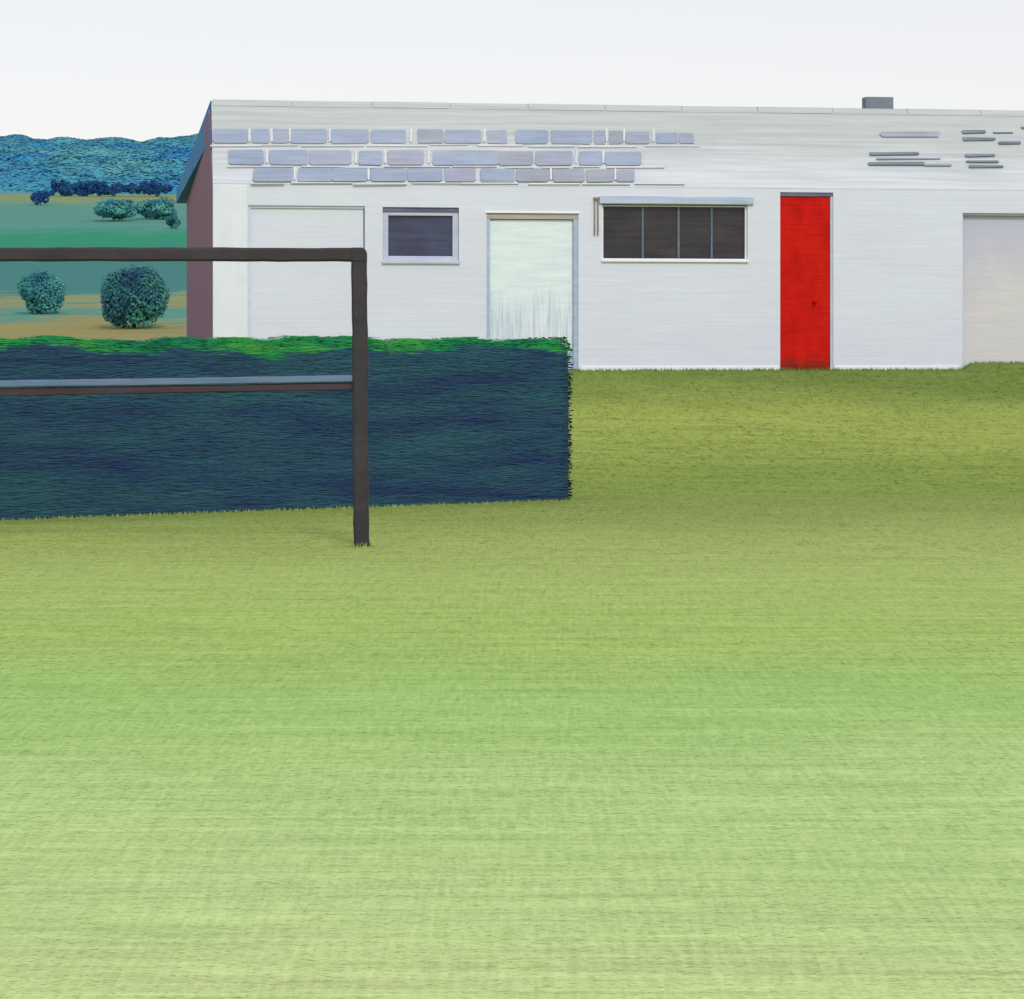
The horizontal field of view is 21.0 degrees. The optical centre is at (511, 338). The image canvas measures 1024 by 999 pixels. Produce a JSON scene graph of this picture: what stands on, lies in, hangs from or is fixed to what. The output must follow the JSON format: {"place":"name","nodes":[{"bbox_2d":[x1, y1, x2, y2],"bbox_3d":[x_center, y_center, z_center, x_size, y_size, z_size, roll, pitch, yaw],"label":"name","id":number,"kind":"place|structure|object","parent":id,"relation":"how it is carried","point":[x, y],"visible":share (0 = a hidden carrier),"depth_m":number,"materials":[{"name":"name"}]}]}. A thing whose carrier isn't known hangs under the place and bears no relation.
{"place":"outdoors","nodes":[
{"label":"outdoors","id":0,"kind":"place"},
{"bbox_2d":[0,193,186,341],"bbox_3d":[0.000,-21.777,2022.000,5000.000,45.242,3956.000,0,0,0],"label":"hills","id":1,"kind":"structure","parent":0,"point":[59,220],"depth_m":203.09,"materials":[{"name":"green plant"}]},
{"bbox_2d":[30,190,50,204],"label":"shrub","id":2,"kind":"object","parent":1,"relation":"on","point":[38,196],"visible":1,"depth_m":329.58,"materials":[{"name":"blue plant"}]},
{"bbox_2d":[17,271,65,313],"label":"tree","id":3,"kind":"object","parent":1,"relation":"on","point":[42,292],"visible":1,"depth_m":137.57,"materials":[{"name":"blue plant"}]},
{"bbox_2d":[0,133,197,193],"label":"woodland","id":4,"kind":"object","parent":1,"relation":"on","point":[29,164],"visible":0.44,"depth_m":418.10,"materials":[{"name":"blue plant"}]},
{"bbox_2d":[50,179,172,196],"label":"hedgerow","id":5,"kind":"object","parent":1,"relation":"on","point":[63,187],"visible":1,"depth_m":361.67,"materials":[{"name":"blue plant"}]},
{"bbox_2d":[93,198,137,220],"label":"shrub","id":6,"kind":"object","parent":1,"relation":"on","point":[118,209],"visible":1,"depth_m":284.15,"materials":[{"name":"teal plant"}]},
{"bbox_2d":[100,264,170,328],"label":"tree","id":7,"kind":"object","parent":1,"relation":"on","point":[135,297],"visible":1,"depth_m":123.43,"materials":[{"name":"teal plant"}]},
{"bbox_2d":[133,197,177,218],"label":"shrub","id":8,"kind":"object","parent":1,"relation":"on","point":[159,208],"visible":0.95,"depth_m":289.30,"materials":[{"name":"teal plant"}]},
{"bbox_2d":[165,214,180,228],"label":"shrub","id":9,"kind":"object","parent":1,"relation":"on","point":[173,221],"visible":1,"depth_m":267.73,"materials":[{"name":"teal plant"}]},
{"bbox_2d":[0,360,1023,998],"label":"grass field","id":10,"kind":"structure","parent":0,"point":[792,413],"depth_m":11.48,"materials":[{"name":"green plant"}]},
{"bbox_2d":[0,247,369,546],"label":"goal frame","id":11,"kind":"object","parent":10,"relation":"on","point":[356,381],"visible":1,"depth_m":19.95,"materials":[{"name":"black paint"}]},
{"bbox_2d":[0,334,573,519],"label":"hedge","id":12,"kind":"object","parent":10,"relation":"on","point":[458,420],"visible":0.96,"depth_m":23.33,"materials":[{"name":"green plant"}]},
{"bbox_2d":[176,97,1023,370],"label":"clubhouse","id":13,"kind":"structure","parent":10,"relation":"on","point":[878,232],"depth_m":33.69,"materials":[{"name":"white paint"}]},
{"bbox_2d":[248,205,364,339],"bbox_3d":[-2.443,-0.452,32.928,1.386,2.249,0.063,0,0,-9],"label":"wide door","id":14,"kind":"structure","parent":13,"relation":"in","point":[285,298],"depth_m":32.91,"materials":[{"name":"white paint"}]},
{"bbox_2d":[382,207,459,263],"bbox_3d":[-1.092,-1.230,33.124,0.940,0.674,0.130,0,0,-9],"label":"window","id":15,"kind":"structure","parent":13,"relation":"in","point":[411,235],"depth_m":33.14,"materials":[{"name":"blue glass"}]},
{"bbox_2d":[485,211,579,370],"bbox_3d":[0.246,-0.427,33.345,1.161,2.200,0.112,0,0,-9],"label":"door","id":16,"kind":"structure","parent":13,"relation":"in","point":[532,265],"depth_m":33.35,"materials":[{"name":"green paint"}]},
{"bbox_2d":[599,196,753,261],"bbox_3d":[1.998,-1.326,33.611,1.908,0.799,0.135,0,0,-9],"label":"window","id":17,"kind":"structure","parent":13,"relation":"in","point":[633,230],"depth_m":33.63,"materials":[{"name":"black glass"}]},
{"bbox_2d":[780,192,832,369],"bbox_3d":[3.603,-0.556,33.861,0.666,2.457,0.120,0,0,-9],"label":"red door","id":18,"kind":"structure","parent":13,"relation":"in","point":[806,219],"depth_m":33.86,"materials":[{"name":"paint"}]},
{"bbox_2d":[963,213,1023,366],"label":"beige door","id":19,"kind":"structure","parent":13,"relation":"in","point":[993,243],"depth_m":34.30,"materials":[{"name":"grey paint"}]},
{"bbox_2d":[0,0,1023,141],"label":"sky","id":20,"kind":"structure","parent":0,"point":[137,70],"materials":[{"name":"white"}]}
]}

